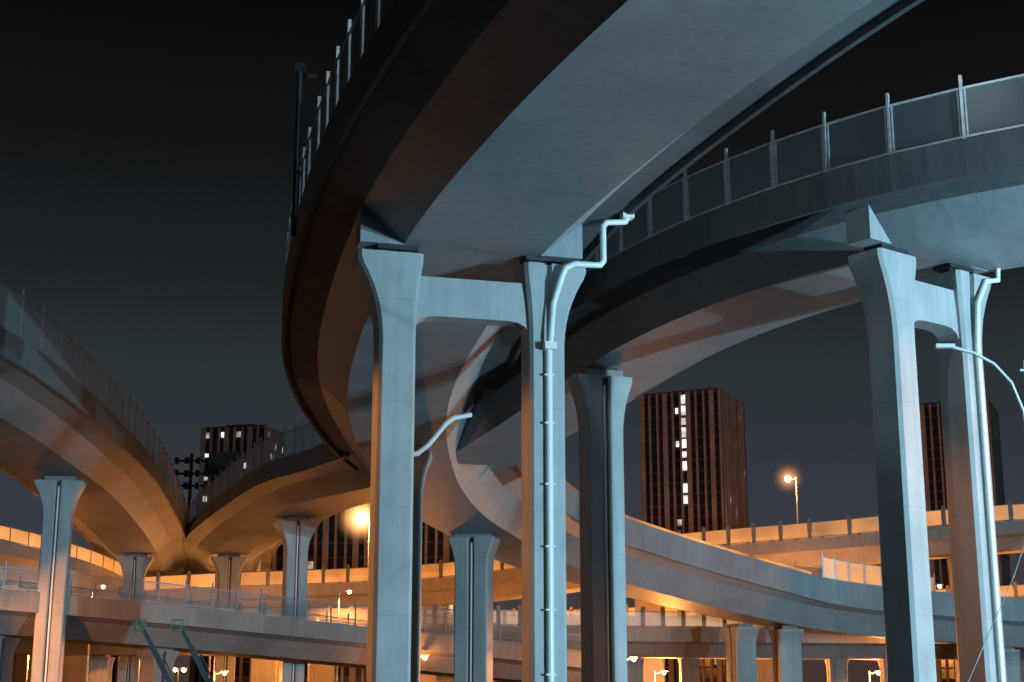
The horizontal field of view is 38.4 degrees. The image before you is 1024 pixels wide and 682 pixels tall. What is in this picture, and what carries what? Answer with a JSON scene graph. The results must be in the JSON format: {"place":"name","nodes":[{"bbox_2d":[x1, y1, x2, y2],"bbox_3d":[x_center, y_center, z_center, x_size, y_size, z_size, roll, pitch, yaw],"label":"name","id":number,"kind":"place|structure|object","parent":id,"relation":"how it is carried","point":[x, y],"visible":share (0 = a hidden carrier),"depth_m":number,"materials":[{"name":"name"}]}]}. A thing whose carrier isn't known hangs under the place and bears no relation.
{"place":"outdoors","nodes":[
{"label":"outdoors","id":0,"kind":"place"},
{"bbox_2d":[0,635,20,681],"bbox_3d":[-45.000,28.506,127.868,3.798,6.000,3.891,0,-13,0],"label":"descending ramp pier","id":1,"kind":"structure","parent":0,"point":[8,645],"depth_m":127.81,"materials":[{"name":"grey concrete"}]},
{"bbox_2d":[14,655,32,681],"bbox_3d":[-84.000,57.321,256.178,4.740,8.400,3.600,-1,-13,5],"label":"background highway pier","id":2,"kind":"structure","parent":0,"point":[20,668],"depth_m":255.03,"materials":[{"name":"concrete"}]},
{"bbox_2d":[25,655,28,681],"bbox_3d":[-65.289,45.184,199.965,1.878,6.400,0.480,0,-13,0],"label":"street lamp","id":3,"kind":"object","parent":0,"point":[27,668],"visible":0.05,"depth_m":199.98,"materials":[{"name":"metal"}]},
{"bbox_2d":[0,523,122,599],"bbox_3d":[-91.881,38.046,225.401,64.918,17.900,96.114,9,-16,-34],"label":"loop ramp viaduct","id":4,"kind":"object","parent":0,"point":[16,555],"visible":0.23,"depth_m":201.31,"materials":[{"name":"concrete"}]},
{"bbox_2d":[12,655,118,681],"bbox_3d":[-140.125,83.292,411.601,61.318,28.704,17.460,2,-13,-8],"label":"apartment block","id":5,"kind":"structure","parent":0,"point":[115,671],"depth_m":405.48,"materials":[{"name":"brown concrete"}]},
{"bbox_2d":[111,656,115,679],"bbox_3d":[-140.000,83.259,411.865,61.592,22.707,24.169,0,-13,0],"label":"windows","id":6,"kind":"structure","parent":5,"relation":"in","point":[113,671],"depth_m":405.98,"materials":[{"name":"black glass"}]},
{"bbox_2d":[136,647,179,681],"bbox_3d":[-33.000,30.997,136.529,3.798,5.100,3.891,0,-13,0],"label":"descending ramp pier","id":7,"kind":"structure","parent":0,"point":[150,670],"depth_m":135.97,"materials":[{"name":"grey concrete"}]},
{"bbox_2d":[208,656,210,677],"bbox_3d":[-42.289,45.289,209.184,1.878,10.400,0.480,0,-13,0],"label":"street lamp","id":8,"kind":"object","parent":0,"point":[209,664],"visible":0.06,"depth_m":208.99,"materials":[{"name":"metal"}]},
{"bbox_2d":[189,421,281,681],"bbox_3d":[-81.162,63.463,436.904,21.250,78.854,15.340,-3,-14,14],"label":"apartment tower","id":9,"kind":"structure","parent":0,"point":[235,438],"depth_m":437.66,"materials":[{"name":"brown concrete"}]},
{"bbox_2d":[195,429,264,678],"bbox_3d":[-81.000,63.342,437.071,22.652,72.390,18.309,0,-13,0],"label":"windows","id":10,"kind":"structure","parent":9,"relation":"in","point":[215,433],"depth_m":437.26,"materials":[{"name":"black glass"}]},
{"bbox_2d":[250,658,279,681],"bbox_3d":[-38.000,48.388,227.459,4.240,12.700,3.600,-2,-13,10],"label":"distant highway pier","id":11,"kind":"structure","parent":0,"point":[263,670],"depth_m":225.65,"materials":[{"name":"concrete"}]},
{"bbox_2d":[235,503,453,681],"bbox_3d":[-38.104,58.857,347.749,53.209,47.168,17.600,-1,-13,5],"label":"apartment block","id":12,"kind":"structure","parent":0,"point":[339,540],"depth_m":341.55,"materials":[{"name":"brown concrete"}]},
{"bbox_2d":[235,503,453,675],"bbox_3d":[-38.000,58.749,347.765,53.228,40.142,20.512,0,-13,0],"label":"windows","id":13,"kind":"structure","parent":12,"relation":"in","point":[341,518],"depth_m":341.79,"materials":[{"name":"black glass"}]},
{"bbox_2d":[0,0,1023,681],"label":"sky","id":14,"kind":"structure","parent":0,"point":[147,146],"materials":[{"name":"black"}]},
{"bbox_2d":[627,657,643,681],"bbox_3d":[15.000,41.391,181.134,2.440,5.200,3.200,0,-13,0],"label":"highway pier","id":15,"kind":"structure","parent":0,"point":[634,671],"depth_m":180.15,"materials":[{"name":"concrete"}]},
{"bbox_2d":[678,658,699,681],"bbox_3d":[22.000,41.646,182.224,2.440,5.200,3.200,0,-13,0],"label":"highway pier","id":16,"kind":"structure","parent":0,"point":[689,669],"depth_m":181.27,"materials":[{"name":"concrete"}]},
{"bbox_2d":[639,387,748,681],"bbox_3d":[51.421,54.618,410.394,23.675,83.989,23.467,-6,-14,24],"label":"apartment tower","id":17,"kind":"structure","parent":0,"point":[693,460],"depth_m":405.23,"materials":[{"name":"brown concrete"}]},
{"bbox_2d":[644,392,743,678],"bbox_3d":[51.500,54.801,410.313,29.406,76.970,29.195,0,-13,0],"label":"windows","id":18,"kind":"structure","parent":17,"relation":"in","point":[699,396],"depth_m":404.50,"materials":[{"name":"black glass"}]},
{"bbox_2d":[721,623,759,681],"bbox_3d":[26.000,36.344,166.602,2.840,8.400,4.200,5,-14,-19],"label":"ramp pier","id":19,"kind":"structure","parent":0,"point":[740,639],"depth_m":165.68,"materials":[{"name":"concrete"}]},
{"bbox_2d":[919,398,1011,681],"bbox_3d":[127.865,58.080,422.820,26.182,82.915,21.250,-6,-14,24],"label":"apartment tower","id":20,"kind":"structure","parent":0,"point":[933,458],"depth_m":419.11,"materials":[{"name":"brown concrete"}]},
{"bbox_2d":[920,406,954,678],"bbox_3d":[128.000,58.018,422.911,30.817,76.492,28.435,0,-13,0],"label":"windows","id":21,"kind":"structure","parent":20,"relation":"in","point":[934,409],"depth_m":419.07,"materials":[{"name":"black glass"}]},
{"label":"ground","id":22,"kind":"structure","parent":0,"visible":0},
{"bbox_2d":[31,476,85,681],"bbox_3d":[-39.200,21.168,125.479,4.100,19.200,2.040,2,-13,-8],"label":"ramp pier","id":23,"kind":"structure","parent":22,"relation":"on","point":[59,496],"depth_m":125.07,"materials":[{"name":"concrete"}]},
{"bbox_2d":[62,655,91,681],"bbox_3d":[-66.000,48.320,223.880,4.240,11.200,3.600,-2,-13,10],"label":"distant highway pier","id":24,"kind":"structure","parent":22,"relation":"on","point":[74,668],"depth_m":222.29,"materials":[{"name":"concrete"}]},
{"bbox_2d":[85,584,107,681],"bbox_3d":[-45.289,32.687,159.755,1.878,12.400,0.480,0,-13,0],"label":"street lamp","id":25,"kind":"object","parent":22,"relation":"on","point":[88,647],"visible":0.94,"depth_m":159.38,"materials":[{"name":"grey metal"}]},
{"bbox_2d":[88,655,114,681],"bbox_3d":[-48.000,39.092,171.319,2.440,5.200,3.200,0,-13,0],"label":"highway pier","id":26,"kind":"structure","parent":22,"relation":"on","point":[100,668],"depth_m":170.40,"materials":[{"name":"concrete"}]},
{"bbox_2d":[117,554,152,681],"bbox_3d":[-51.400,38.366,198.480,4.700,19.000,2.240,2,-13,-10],"label":"ramp pier","id":27,"kind":"structure","parent":22,"relation":"on","point":[137,566],"depth_m":198.78,"materials":[{"name":"concrete"}]},
{"bbox_2d":[132,619,175,681],"bbox_3d":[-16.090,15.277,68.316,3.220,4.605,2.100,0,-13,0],"label":"boom lift","id":28,"kind":"object","parent":22,"relation":"on","point":[160,663],"visible":1,"depth_m":68.39,"materials":[{"name":"metal"}]},
{"bbox_2d":[177,668,186,681],"bbox_3d":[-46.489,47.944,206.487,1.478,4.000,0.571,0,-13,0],"label":"street lamp","id":29,"kind":"object","parent":22,"relation":"on","point":[183,669],"visible":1,"depth_m":206.71,"materials":[{"name":"grey metal"}]},
{"bbox_2d":[171,619,213,681],"bbox_3d":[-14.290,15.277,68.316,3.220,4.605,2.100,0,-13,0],"label":"boom lift","id":30,"kind":"object","parent":22,"relation":"on","point":[198,662],"visible":1,"depth_m":68.40,"materials":[{"name":"metal"}]},
{"bbox_2d":[213,671,228,681],"bbox_3d":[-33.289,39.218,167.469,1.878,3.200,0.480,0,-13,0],"label":"street lamp","id":31,"kind":"object","parent":22,"relation":"on","point":[223,672],"visible":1,"depth_m":167.64,"materials":[{"name":"grey metal"}]},
{"bbox_2d":[211,554,246,681],"bbox_3d":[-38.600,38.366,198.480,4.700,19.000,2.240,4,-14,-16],"label":"ramp pier","id":32,"kind":"structure","parent":22,"relation":"on","point":[228,567],"depth_m":198.73,"materials":[{"name":"concrete"}]},
{"bbox_2d":[182,420,492,579],"bbox_3d":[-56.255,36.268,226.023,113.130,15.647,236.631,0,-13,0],"label":"merging ramp viaduct","id":33,"kind":"object","parent":32,"relation":"on","point":[243,502],"visible":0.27,"depth_m":150.87,"materials":[{"name":"concrete"}]},
{"bbox_2d":[174,452,241,506],"bbox_3d":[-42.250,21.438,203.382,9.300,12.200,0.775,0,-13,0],"label":"traffic sign gantry","id":34,"kind":"object","parent":33,"relation":"on","point":[216,462],"visible":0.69,"depth_m":204.02,"materials":[{"name":"metal"}]},
{"bbox_2d":[0,560,580,681],"bbox_3d":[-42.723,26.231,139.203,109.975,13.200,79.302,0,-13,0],"label":"descending ramp viaduct","id":35,"kind":"object","parent":22,"relation":"on","point":[95,620],"visible":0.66,"depth_m":136.94,"materials":[{"name":"grey concrete"}]},
{"bbox_2d":[273,517,319,681],"bbox_3d":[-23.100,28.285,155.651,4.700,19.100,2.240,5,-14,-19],"label":"ramp pier","id":36,"kind":"structure","parent":22,"relation":"on","point":[295,534],"depth_m":155.73,"materials":[{"name":"concrete"}]},
{"bbox_2d":[307,663,334,681],"bbox_3d":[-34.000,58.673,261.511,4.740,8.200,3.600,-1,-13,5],"label":"background highway pier","id":37,"kind":"structure","parent":22,"relation":"on","point":[321,673],"depth_m":260.18,"materials":[{"name":"concrete"}]},
{"bbox_2d":[335,589,352,681],"bbox_3d":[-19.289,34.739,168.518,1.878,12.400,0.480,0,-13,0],"label":"street lamp","id":38,"kind":"object","parent":22,"relation":"on","point":[348,590],"visible":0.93,"depth_m":169.50,"materials":[{"name":"grey metal"}]},
{"bbox_2d":[410,445,431,681],"bbox_3d":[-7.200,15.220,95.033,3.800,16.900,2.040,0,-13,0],"label":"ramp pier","id":39,"kind":"structure","parent":22,"relation":"on","point":[422,461],"depth_m":94.63,"materials":[{"name":"concrete"}]},
{"bbox_2d":[420,604,449,681],"bbox_3d":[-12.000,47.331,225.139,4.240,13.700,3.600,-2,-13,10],"label":"distant highway pier","id":40,"kind":"structure","parent":22,"relation":"on","point":[427,678],"depth_m":223.24,"materials":[{"name":"concrete"}]},
{"bbox_2d":[436,676,453,681],"bbox_3d":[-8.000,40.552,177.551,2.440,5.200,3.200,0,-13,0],"label":"highway pier","id":41,"kind":"structure","parent":22,"relation":"on","point":[443,679],"depth_m":176.40,"materials":[{"name":"concrete"}]},
{"bbox_2d":[448,533,499,681],"bbox_3d":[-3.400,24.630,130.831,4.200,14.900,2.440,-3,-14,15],"label":"ramp pier","id":42,"kind":"structure","parent":22,"relation":"on","point":[474,555],"depth_m":130.17,"materials":[{"name":"concrete"}]},
{"bbox_2d":[352,205,633,681],"bbox_3d":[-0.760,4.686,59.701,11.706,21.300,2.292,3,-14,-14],"label":"viaduct pier","id":43,"kind":"structure","parent":22,"relation":"on","point":[531,306],"depth_m":59.32,"materials":[{"name":"concrete"}]},
{"bbox_2d":[281,0,1023,647],"bbox_3d":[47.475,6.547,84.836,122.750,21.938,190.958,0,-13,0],"label":"curved ramp viaduct","id":44,"kind":"object","parent":43,"relation":"on","point":[491,140],"visible":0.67,"depth_m":54.90,"materials":[{"name":"concrete"}]},
{"bbox_2d":[291,63,317,236],"bbox_3d":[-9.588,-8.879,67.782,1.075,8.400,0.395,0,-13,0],"label":"camera mast","id":45,"kind":"object","parent":44,"relation":"on","point":[300,69],"visible":0.96,"depth_m":67.78,"materials":[{"name":"metal"}]},
{"bbox_2d":[568,368,631,681],"bbox_3d":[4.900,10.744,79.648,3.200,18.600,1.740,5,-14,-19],"label":"highway pier","id":46,"kind":"structure","parent":22,"relation":"on","point":[600,397],"depth_m":79.26,"materials":[{"name":"concrete"}]},
{"bbox_2d":[635,599,664,681],"bbox_3d":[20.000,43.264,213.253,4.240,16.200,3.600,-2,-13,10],"label":"distant highway pier","id":47,"kind":"structure","parent":22,"relation":"on","point":[651,665],"depth_m":211.11,"materials":[{"name":"concrete"}]},
{"bbox_2d":[0,500,1023,607],"bbox_3d":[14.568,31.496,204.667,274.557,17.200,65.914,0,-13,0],"label":"distant highway viaduct","id":48,"kind":"object","parent":47,"relation":"on","point":[801,546],"visible":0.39,"depth_m":206.49,"materials":[{"name":"concrete"}]},
{"bbox_2d":[355,512,369,581],"bbox_3d":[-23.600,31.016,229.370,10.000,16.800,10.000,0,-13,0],"label":"street lamp","id":49,"kind":"object","parent":48,"relation":"on","point":[361,518],"visible":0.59,"depth_m":229.99,"materials":[{"name":"grey metal"}]},
{"bbox_2d":[784,476,798,522],"bbox_3d":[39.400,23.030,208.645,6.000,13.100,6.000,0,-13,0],"label":"street lamp","id":50,"kind":"object","parent":48,"relation":"on","point":[787,478],"visible":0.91,"depth_m":209.57,"materials":[{"name":"grey metal"}]},
{"bbox_2d":[654,670,667,681],"bbox_3d":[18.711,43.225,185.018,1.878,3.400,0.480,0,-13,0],"label":"street lamp","id":51,"kind":"object","parent":22,"relation":"on","point":[664,672],"visible":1,"depth_m":185.21,"materials":[{"name":"grey metal"}]},
{"bbox_2d":[757,659,773,681],"bbox_3d":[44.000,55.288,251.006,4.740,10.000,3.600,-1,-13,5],"label":"background highway pier","id":52,"kind":"structure","parent":22,"relation":"on","point":[764,670],"depth_m":249.59,"materials":[{"name":"concrete"}]},
{"bbox_2d":[512,582,1023,611],"bbox_3d":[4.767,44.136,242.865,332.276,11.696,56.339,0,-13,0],"label":"background highway viaduct","id":53,"kind":"object","parent":52,"relation":"on","point":[1017,591],"visible":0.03,"depth_m":234.86,"materials":[{"name":"concrete"}]},
{"bbox_2d":[768,626,803,681],"bbox_3d":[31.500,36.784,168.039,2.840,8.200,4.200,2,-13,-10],"label":"ramp pier","id":54,"kind":"structure","parent":22,"relation":"on","point":[786,641],"depth_m":167.01,"materials":[{"name":"concrete"}]},
{"bbox_2d":[824,659,848,681],"bbox_3d":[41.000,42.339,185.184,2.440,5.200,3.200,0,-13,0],"label":"highway pier","id":55,"kind":"structure","parent":22,"relation":"on","point":[837,670],"depth_m":184.25,"materials":[{"name":"concrete"}]},
{"bbox_2d":[14,601,1023,659],"bbox_3d":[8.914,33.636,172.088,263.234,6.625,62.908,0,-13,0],"label":"highway viaduct","id":56,"kind":"object","parent":55,"relation":"on","point":[662,633],"visible":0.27,"depth_m":177.83,"materials":[{"name":"concrete"}]},
{"bbox_2d":[868,671,879,681],"bbox_3d":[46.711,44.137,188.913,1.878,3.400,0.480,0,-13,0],"label":"street lamp","id":57,"kind":"object","parent":22,"relation":"on","point":[878,672],"visible":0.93,"depth_m":189.11,"materials":[{"name":"grey metal"}]},
{"bbox_2d":[877,659,887,681],"bbox_3d":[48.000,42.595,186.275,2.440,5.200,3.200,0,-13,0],"label":"highway pier","id":58,"kind":"structure","parent":22,"relation":"on","point":[882,663],"depth_m":185.51,"materials":[{"name":"concrete"}]},
{"bbox_2d":[845,204,1006,681],"bbox_3d":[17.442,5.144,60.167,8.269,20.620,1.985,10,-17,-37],"label":"viaduct pier","id":59,"kind":"structure","parent":22,"relation":"on","point":[947,305],"depth_m":59.65,"materials":[{"name":"concrete"}]},
{"bbox_2d":[456,74,1023,466],"bbox_3d":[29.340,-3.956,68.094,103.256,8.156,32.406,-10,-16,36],"label":"elevated highway viaduct","id":60,"kind":"object","parent":59,"relation":"on","point":[650,312],"visible":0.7,"depth_m":65.65,"materials":[{"name":"concrete"}]},
{"bbox_2d":[947,558,958,681],"bbox_3d":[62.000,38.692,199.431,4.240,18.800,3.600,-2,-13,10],"label":"distant highway pier","id":61,"kind":"structure","parent":22,"relation":"on","point":[951,591],"depth_m":200.11,"materials":[{"name":"concrete"}]},
{"bbox_2d":[934,344,1023,426],"bbox_3d":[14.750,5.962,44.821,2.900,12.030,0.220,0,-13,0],"label":"curved arm street lamp","id":62,"kind":"object","parent":22,"relation":"on","point":[953,346],"visible":1,"depth_m":46.02,"materials":[{"name":"white"}]},
{"bbox_2d":[968,545,1023,681],"bbox_3d":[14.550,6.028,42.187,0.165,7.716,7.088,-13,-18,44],"label":"overhead cable","id":63,"kind":"object","parent":62,"relation":"attached to","point":[996,615],"visible":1,"depth_m":40.58,"materials":[{"name":"metal"}]},
{"bbox_2d":[1004,647,1020,681],"bbox_3d":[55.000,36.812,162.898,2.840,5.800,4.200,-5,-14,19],"label":"ramp pier","id":64,"kind":"structure","parent":22,"relation":"on","point":[1012,663],"depth_m":161.53,"materials":[{"name":"concrete"}]},
{"bbox_2d":[1020,660,1023,681],"bbox_3d":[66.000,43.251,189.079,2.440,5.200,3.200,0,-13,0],"label":"highway pier","id":65,"kind":"structure","parent":22,"relation":"on","point":[1022,669],"depth_m":188.11,"materials":[{"name":"concrete"}]},
{"bbox_3d":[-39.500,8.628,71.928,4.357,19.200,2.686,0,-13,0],"label":"ramp pier","id":66,"kind":"object","parent":22,"relation":"on","visible":0},
{"bbox_2d":[0,282,189,577],"bbox_3d":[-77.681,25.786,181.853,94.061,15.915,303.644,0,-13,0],"label":"merging ramp viaduct","id":67,"kind":"object","parent":66,"relation":"on","point":[68,407],"visible":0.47,"depth_m":119.25,"materials":[{"name":"concrete"}]}
]}

